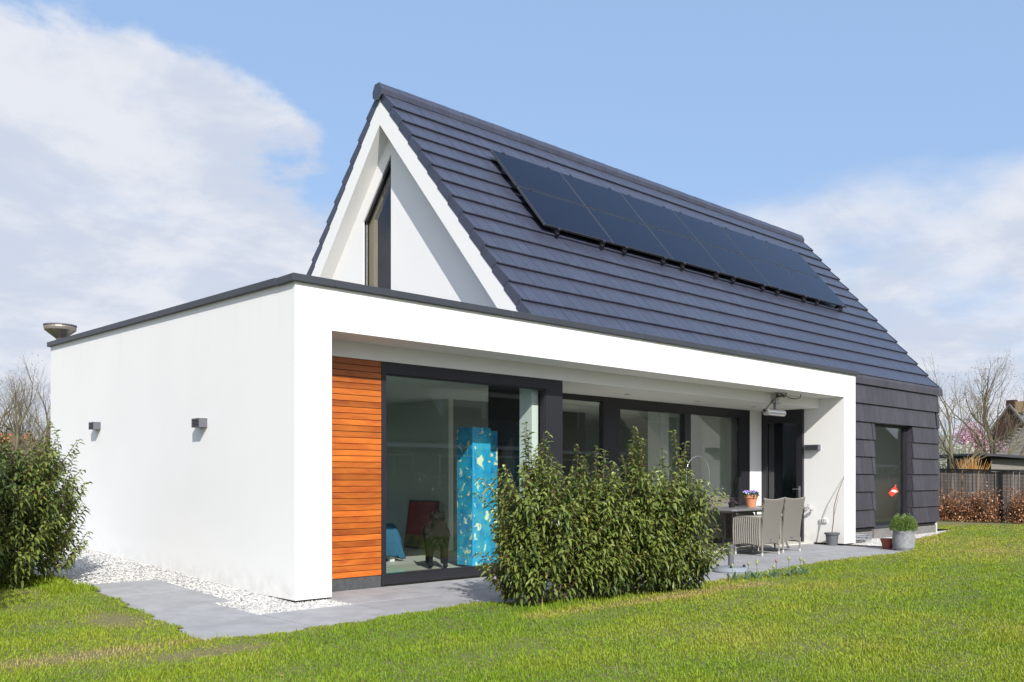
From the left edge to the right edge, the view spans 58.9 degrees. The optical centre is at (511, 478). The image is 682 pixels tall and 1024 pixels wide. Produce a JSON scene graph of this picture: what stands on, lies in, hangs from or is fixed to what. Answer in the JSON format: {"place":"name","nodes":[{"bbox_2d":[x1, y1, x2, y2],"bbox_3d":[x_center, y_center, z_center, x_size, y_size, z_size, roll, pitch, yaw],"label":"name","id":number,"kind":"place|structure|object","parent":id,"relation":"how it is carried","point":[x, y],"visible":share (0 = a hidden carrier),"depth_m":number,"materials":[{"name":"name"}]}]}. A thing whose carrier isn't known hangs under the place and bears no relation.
{"place":"outdoors","nodes":[
{"label":"outdoors","id":0,"kind":"place"},
{"bbox_2d":[90,544,900,639],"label":"pavement","id":1,"kind":"structure","parent":0,"point":[197,613],"depth_m":9.26,"materials":[{"name":"grey concrete"}]},
{"bbox_2d":[471,422,618,607],"bbox_3d":[0.276,0.382,8.912,1.320,1.864,1.294,0,0,-43],"label":"laurel shrub","id":2,"kind":"object","parent":1,"relation":"on","point":[533,522],"visible":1,"depth_m":8.74,"materials":[{"name":"green plant"}]},
{"bbox_2d":[592,426,695,595],"bbox_3d":[1.366,0.372,9.675,1.160,1.864,1.196,0,0,-43],"label":"laurel shrub","id":3,"kind":"object","parent":1,"relation":"on","point":[650,542],"visible":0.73,"depth_m":9.48,"materials":[{"name":"green plant"}]},
{"bbox_2d":[693,494,725,548],"bbox_3d":[3.391,0.760,16.224,0.648,0.966,0.641,0,0,-43],"label":"wicker armchair","id":4,"kind":"object","parent":1,"relation":"on","point":[721,520],"visible":0.23,"depth_m":16.16,"materials":[{"name":"grey wicker"}]},
{"bbox_2d":[713,544,748,573],"bbox_3d":[2.922,1.058,12.101,0.480,0.370,0.480,0,0,-43],"label":"parasol base","id":5,"kind":"object","parent":1,"relation":"on","point":[728,569],"visible":0.78,"depth_m":12.00,"materials":[{"name":"grey metal"}]},
{"bbox_2d":[709,495,753,544],"bbox_3d":[4.068,0.774,16.820,0.630,0.938,0.622,0,0,-40],"label":"wicker armchair","id":6,"kind":"object","parent":1,"relation":"on","point":[728,525],"visible":0.28,"depth_m":16.80,"materials":[{"name":"grey wicker"}]},
{"bbox_2d":[690,505,804,553],"bbox_3d":[4.079,0.876,15.859,2.300,0.751,1.080,0,0,-43],"label":"garden table","id":7,"kind":"object","parent":1,"relation":"on","point":[742,509],"visible":0.39,"depth_m":15.21,"materials":[{"name":"stone"}]},
{"bbox_2d":[725,497,740,507],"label":"trailing plant","id":8,"kind":"object","parent":7,"relation":"on","point":[730,504],"visible":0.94,"depth_m":15.72,"materials":[{"name":"green plant"}]},
{"bbox_2d":[742,490,759,506],"bbox_3d":[4.222,0.347,16.020,0.313,0.307,0.336,0,0,-43],"label":"flower pot","id":9,"kind":"object","parent":7,"relation":"on","point":[751,497],"visible":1,"depth_m":15.95,"materials":[{"name":"ceramic"}]},
{"bbox_2d":[732,497,783,555],"bbox_3d":[4.049,0.774,14.915,0.630,0.938,0.622,0,0,-44],"label":"wicker armchair","id":10,"kind":"object","parent":1,"relation":"on","point":[761,530],"visible":1,"depth_m":14.72,"materials":[{"name":"grey wicker"}]},
{"bbox_2d":[757,496,804,552],"bbox_3d":[4.598,0.774,15.570,0.630,0.938,0.622,0,0,-42],"label":"wicker armchair","id":11,"kind":"object","parent":1,"relation":"on","point":[790,521],"visible":0.61,"depth_m":15.34,"materials":[{"name":"grey wicker"}]},
{"bbox_2d":[824,476,844,545],"bbox_3d":[6.011,0.592,16.966,0.375,1.301,0.285,0,0,-43],"label":"potted sapling","id":12,"kind":"object","parent":1,"relation":"on","point":[832,538],"visible":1,"depth_m":16.86,"materials":[{"name":"grey"}]},
{"bbox_2d":[880,538,892,548],"bbox_3d":[6.630,1.145,16.011,0.250,0.196,0.250,0,0,-43],"label":"terracotta pot","id":13,"kind":"object","parent":1,"relation":"on","point":[887,543],"visible":0.86,"depth_m":15.93,"materials":[{"name":"ceramic"}]},
{"bbox_2d":[889,513,918,550],"bbox_3d":[6.784,0.916,15.722,0.516,0.654,0.525,0,0,-43],"label":"herb pot","id":14,"kind":"object","parent":1,"relation":"on","point":[903,536],"visible":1,"depth_m":15.59,"materials":[{"name":"concrete"}]},
{"bbox_2d":[4,505,1007,597],"bbox_3d":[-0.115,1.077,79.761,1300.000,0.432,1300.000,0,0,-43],"label":"ground","id":15,"kind":"structure","parent":0,"point":[856,545],"depth_m":22.60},
{"bbox_2d":[1,433,40,446],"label":"distant house","id":16,"kind":"structure","parent":15,"relation":"on","point":[21,437],"depth_m":69.85,"materials":[{"name":"brown tile"}]},
{"bbox_2d":[0,369,46,442],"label":"bare tree","id":17,"kind":"object","parent":15,"relation":"on","point":[13,409],"visible":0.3,"depth_m":58.19,"materials":[{"name":"brown plant"}]},
{"bbox_2d":[0,429,49,493],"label":"undergrowth","id":18,"kind":"object","parent":15,"relation":"on","point":[21,444],"visible":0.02,"depth_m":40.93,"materials":[{"name":"plant"}]},
{"bbox_2d":[0,351,50,492],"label":"bare tree","id":19,"kind":"object","parent":15,"relation":"on","point":[18,434],"visible":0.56,"depth_m":36.25,"materials":[{"name":"brown plant"}]},
{"bbox_2d":[0,370,50,465],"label":"bare tree","id":20,"kind":"object","parent":15,"relation":"on","point":[22,440],"visible":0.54,"depth_m":39.28,"materials":[{"name":"brown plant"}]},
{"bbox_2d":[0,365,50,445],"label":"bare tree","id":21,"kind":"object","parent":15,"relation":"on","point":[42,401],"visible":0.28,"depth_m":45.25,"materials":[{"name":"brown plant"}]},
{"bbox_2d":[0,416,92,589],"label":"laurel bush","id":22,"kind":"object","parent":15,"relation":"on","point":[29,534],"visible":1,"depth_m":9.68,"materials":[{"name":"green plant"}]},
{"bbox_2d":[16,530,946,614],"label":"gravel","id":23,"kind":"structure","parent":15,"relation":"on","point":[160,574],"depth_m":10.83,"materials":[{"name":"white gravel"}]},
{"bbox_2d":[855,534,871,540],"bbox_3d":[6.837,1.159,17.774,0.851,0.160,0.288,0,0,-43],"label":"hose coil","id":24,"kind":"object","parent":23,"relation":"on","point":[858,537],"visible":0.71,"depth_m":17.69,"materials":[{"name":"grey plastic"}]},
{"bbox_2d":[47,82,942,602],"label":"house","id":25,"kind":"structure","parent":15,"relation":"on","point":[393,340],"depth_m":13.51,"materials":[{"name":"white paint"}]},
{"bbox_2d":[43,323,76,339],"bbox_3d":[-7.343,-2.211,14.734,0.500,0.588,0.500,0,0,-43],"label":"roof vent","id":26,"kind":"object","parent":25,"relation":"on","point":[58,330],"visible":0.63,"depth_m":14.58,"materials":[{"name":"metal"}]},
{"bbox_2d":[89,422,100,429],"bbox_3d":[-6.026,-0.762,13.090,0.100,0.104,0.205,0,0,-43],"label":"wall lamp","id":27,"kind":"object","parent":25,"relation":"attached to","point":[94,425],"visible":1,"depth_m":13.04,"materials":[{"name":"grey metal"}]},
{"bbox_2d":[191,418,206,427],"bbox_3d":[-3.643,-0.649,10.565,0.100,0.104,0.205,0,0,-43],"label":"wall lamp","id":28,"kind":"object","parent":25,"relation":"attached to","point":[198,422],"visible":1,"depth_m":10.51,"materials":[{"name":"grey metal"}]},
{"bbox_2d":[364,159,390,285],"bbox_3d":[-2.218,-3.566,15.142,0.054,3.478,0.798,0,0,-43],"label":"window","id":29,"kind":"structure","parent":25,"relation":"in","point":[366,224],"depth_m":15.37,"materials":[{"name":"metal"}]},
{"bbox_2d":[387,557,394,561],"bbox_3d":[-2.438,0.973,13.265,1.360,0.500,0.750,0,0,-43],"label":"ottoman","id":30,"kind":"object","parent":25,"relation":"on","point":[390,559],"visible":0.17,"depth_m":13.40,"materials":[{"name":"white"}]},
{"bbox_2d":[386,523,405,559],"bbox_3d":[-2.371,0.925,13.228,1.514,0.546,0.800,0,0,-43],"label":"throw","id":31,"kind":"object","parent":30,"relation":"on","point":[394,547],"visible":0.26,"depth_m":13.34,"materials":[{"name":"blue fabric"}]},
{"bbox_2d":[386,563,452,572],"bbox_3d":[-1.509,1.217,11.873,1.800,0.011,1.450,0,0,-43],"label":"rug","id":32,"kind":"object","parent":25,"relation":"on","point":[405,567],"visible":0.32,"depth_m":12.36,"materials":[{"name":"beige fabric"}]},
{"bbox_2d":[422,511,449,567],"bbox_3d":[-1.039,0.815,12.449,0.352,0.771,1.283,0,0,-9],"label":"dog","id":33,"kind":"object","parent":32,"relation":"on","point":[436,532],"visible":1,"depth_m":12.12},
{"bbox_2d":[404,500,438,548],"bbox_3d":[-1.570,0.789,15.685,0.144,0.829,0.820,0,0,-43],"label":"painting","id":34,"kind":"object","parent":25,"relation":"on","point":[418,516],"visible":0.74,"depth_m":15.73,"materials":[{"name":"red"}]},
{"bbox_2d":[380,361,562,584],"bbox_3d":[-0.432,-0.062,11.480,3.012,2.571,0.100,0,0,-43],"label":"window","id":35,"kind":"structure","parent":25,"relation":"in","point":[551,391],"depth_m":11.26,"materials":[{"name":"metal"}]},
{"bbox_2d":[457,427,497,566],"bbox_3d":[-0.440,0.258,12.711,0.595,1.930,0.337,0,0,-43],"label":"tall cabinet","id":36,"kind":"object","parent":25,"relation":"on","point":[477,452],"visible":0.78,"depth_m":12.52,"materials":[{"name":"blue"}]},
{"bbox_2d":[563,393,607,550],"bbox_3d":[0.696,-0.062,14.214,2.380,2.571,0.090,0,0,-43],"label":"window","id":37,"kind":"structure","parent":25,"relation":"in","point":[603,401],"depth_m":14.93,"materials":[{"name":"metal"}]},
{"bbox_2d":[608,397,687,506],"bbox_3d":[2.359,-0.062,15.803,2.218,2.571,0.120,0,0,-43],"label":"window","id":38,"kind":"structure","parent":25,"relation":"in","point":[614,404],"depth_m":15.42,"materials":[{"name":"metal"}]},
{"bbox_2d":[490,149,846,310],"bbox_3d":[3.689,-4.675,18.049,9.958,1.674,1.393,0,0,-43],"label":"solar array","id":39,"kind":"object","parent":25,"relation":"on","point":[557,201],"visible":1,"depth_m":17.02,"materials":[{"name":"grey"}]},
{"bbox_2d":[686,456,713,487],"bbox_3d":[3.305,0.420,15.968,0.838,1.647,0.016,0,0,-43],"label":"curved rod","id":40,"kind":"object","parent":25,"relation":"on","point":[707,465],"visible":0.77,"depth_m":16.05,"materials":[{"name":"silver metal"}]},
{"bbox_2d":[688,405,749,544],"bbox_3d":[3.926,-0.062,17.261,2.058,2.571,0.090,0,0,-43],"label":"window","id":41,"kind":"structure","parent":25,"relation":"in","point":[742,417],"depth_m":17.72,"materials":[{"name":"metal"}]},
{"bbox_2d":[763,392,800,416],"bbox_3d":[4.807,-1.321,16.178,1.017,0.422,0.219,0,0,-43],"label":"patio heater","id":42,"kind":"object","parent":25,"relation":"hanging from","point":[774,411],"visible":1,"depth_m":16.10,"materials":[{"name":"silver metal"}]},
{"bbox_2d":[761,409,803,541],"bbox_3d":[5.324,-0.062,17.899,0.129,2.570,0.896,0,0,-43],"label":"door","id":43,"kind":"structure","parent":25,"relation":"in","point":[782,438],"depth_m":17.90,"materials":[{"name":"glass"}]},
{"bbox_2d":[804,445,820,449],"bbox_3d":[5.773,-0.599,17.429,0.100,0.104,0.290,0,0,-43],"label":"wall lamp","id":44,"kind":"object","parent":25,"relation":"attached to","point":[812,447],"visible":1,"depth_m":17.41,"materials":[{"name":"grey metal"}]},
{"bbox_2d":[820,518,827,522],"bbox_3d":[5.944,0.803,17.299,0.030,0.080,0.155,0,0,-43],"label":"wall socket","id":45,"kind":"object","parent":25,"relation":"attached to","point":[823,520],"depth_m":17.30,"materials":[{"name":"white plastic"}]},
{"bbox_2d":[875,423,906,524],"bbox_3d":[8.138,-0.092,19.688,1.840,2.160,0.080,0,0,-43],"label":"window","id":46,"kind":"structure","parent":25,"relation":"in","point":[903,428],"depth_m":20.23,"materials":[{"name":"metal"}]},
{"bbox_2d":[888,485,898,496],"bbox_3d":[8.350,0.258,19.828,0.520,0.270,0.017,0,0,-43],"label":"window ornament","id":47,"kind":"object","parent":25,"relation":"attached to","point":[893,491],"depth_m":19.80,"materials":[{"name":"red paint"}]},
{"bbox_2d":[640,430,733,591],"bbox_3d":[1.834,0.387,10.012,1.206,1.866,1.127,0,0,15],"label":"laurel shrub","id":48,"kind":"object","parent":15,"relation":"on","point":[695,570],"visible":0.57,"depth_m":9.85,"materials":[{"name":"green plant"}]},
{"bbox_2d":[938,429,983,467],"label":"flowering tree","id":49,"kind":"object","parent":15,"relation":"on","point":[942,462],"visible":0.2,"depth_m":47.61,"materials":[{"name":"grey plant"}]},
{"bbox_2d":[939,437,998,467],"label":"undergrowth","id":50,"kind":"object","parent":15,"relation":"on","point":[953,449],"depth_m":52.28,"materials":[{"name":"brown"}]},
{"bbox_2d":[952,456,991,490],"bbox_3d":[18.259,0.155,36.008,1.503,2.146,1.372,0,0,-43],"label":"dogwood shrub","id":51,"kind":"object","parent":15,"relation":"on","point":[971,465],"visible":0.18,"depth_m":35.93,"materials":[{"name":"orange plant"}]},
{"bbox_2d":[923,357,1023,470],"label":"bare tree","id":52,"kind":"object","parent":15,"relation":"on","point":[951,447],"visible":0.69,"depth_m":39.94,"materials":[{"name":"brown plant"}]},
{"bbox_2d":[936,354,1023,455],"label":"bare tree","id":53,"kind":"object","parent":15,"relation":"on","point":[986,396],"visible":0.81,"depth_m":45.20,"materials":[{"name":"grey plant"}]},
{"bbox_2d":[938,468,1023,521],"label":"boundary fence","id":54,"kind":"object","parent":15,"relation":"on","point":[949,479],"visible":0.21,"depth_m":25.97,"materials":[{"name":"black wood"}]},
{"bbox_2d":[939,453,1023,504],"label":"garden shed","id":55,"kind":"structure","parent":15,"relation":"on","point":[1009,462],"depth_m":41.98,"materials":[{"name":"black wood"}]},
{"bbox_2d":[948,458,984,499],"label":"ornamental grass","id":56,"kind":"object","parent":55,"relation":"in","point":[982,462],"depth_m":42.42,"materials":[{"name":"black"}]},
{"bbox_2d":[953,419,1010,453],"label":"blossom tree","id":57,"kind":"object","parent":15,"relation":"on","point":[966,435],"visible":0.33,"depth_m":51.25,"materials":[{"name":"pink plant"}]},
{"bbox_2d":[981,400,1023,442],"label":"brick house","id":58,"kind":"structure","parent":15,"relation":"on","point":[1015,403],"depth_m":78.00,"materials":[{"name":"brown brick"}]},
{"bbox_2d":[996,428,1023,455],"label":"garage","id":59,"kind":"structure","parent":15,"relation":"on","point":[1004,452],"depth_m":52.10,"materials":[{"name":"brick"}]},
{"bbox_2d":[0,521,1023,681],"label":"lawn","id":60,"kind":"structure","parent":0,"point":[111,619],"depth_m":7.08,"materials":[{"name":"plant"}]},
{"bbox_2d":[541,444,651,600],"bbox_3d":[0.853,0.459,9.336,1.161,1.637,1.237,0,0,10],"label":"laurel shrub","id":61,"kind":"object","parent":60,"relation":"on","point":[607,577],"visible":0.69,"depth_m":9.13,"materials":[{"name":"green plant"}]},
{"bbox_2d":[725,563,741,580],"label":"tulip","id":62,"kind":"object","parent":60,"relation":"on","point":[735,577],"visible":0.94,"depth_m":10.91,"materials":[{"name":"green plant"}]},
{"bbox_2d":[741,561,751,579],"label":"tulip","id":63,"kind":"object","parent":60,"relation":"on","point":[747,576],"visible":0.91,"depth_m":11.05,"materials":[{"name":"green plant"}]},
{"bbox_2d":[750,561,764,578],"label":"tulip","id":64,"kind":"object","parent":60,"relation":"on","point":[753,575],"visible":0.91,"depth_m":11.09,"materials":[{"name":"green plant"}]},
{"bbox_2d":[766,565,778,577],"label":"tulip","id":65,"kind":"object","parent":60,"relation":"on","point":[773,574],"visible":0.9,"depth_m":11.23,"materials":[{"name":"green plant"}]},
{"bbox_2d":[774,559,781,576],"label":"tulip","id":66,"kind":"object","parent":60,"relation":"on","point":[780,572],"visible":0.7,"depth_m":11.36,"materials":[{"name":"green plant"}]},
{"bbox_2d":[782,557,794,575],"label":"tulip","id":67,"kind":"object","parent":60,"relation":"on","point":[790,572],"visible":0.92,"depth_m":11.45,"materials":[{"name":"green plant"}]},
{"bbox_2d":[795,557,807,574],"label":"tulip","id":68,"kind":"object","parent":60,"relation":"on","point":[799,572],"visible":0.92,"depth_m":11.58,"materials":[{"name":"green plant"}]},
{"bbox_2d":[797,559,811,572],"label":"tulip","id":69,"kind":"object","parent":60,"relation":"on","point":[804,569],"visible":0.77,"depth_m":11.72,"materials":[{"name":"green plant"}]},
{"bbox_2d":[938,488,954,520],"bbox_3d":[12.381,0.764,26.592,0.970,1.115,1.457,0,0,-43],"label":"beech shrub","id":70,"kind":"object","parent":60,"relation":"on","point":[941,509],"visible":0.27,"depth_m":26.36,"materials":[{"name":"brown plant"}]},
{"bbox_2d":[941,488,984,521],"bbox_3d":[12.958,0.787,26.099,1.025,1.075,1.367,0,0,-21],"label":"beech shrub","id":71,"kind":"object","parent":60,"relation":"on","point":[958,513],"visible":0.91,"depth_m":26.00,"materials":[{"name":"brown plant"}]},
{"bbox_2d":[940,520,1019,523],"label":"ground plants","id":72,"kind":"object","parent":60,"relation":"on","point":[985,522],"visible":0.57,"depth_m":25.31,"materials":[{"name":"green plant"}]},
{"bbox_2d":[962,482,1005,522],"bbox_3d":[13.272,0.697,25.522,1.082,1.227,1.025,0,0,-23],"label":"beech shrub","id":73,"kind":"object","parent":60,"relation":"on","point":[983,513],"visible":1,"depth_m":25.48,"materials":[{"name":"brown plant"}]},
{"bbox_2d":[1000,483,1023,523],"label":"beech shrub","id":74,"kind":"object","parent":60,"relation":"on","point":[1018,517],"visible":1,"depth_m":24.94,"materials":[{"name":"brown plant"}]},
{"bbox_2d":[0,0,1023,451],"label":"sky","id":75,"kind":"structure","parent":0,"point":[156,155],"materials":[{"name":"blue"}]}
]}

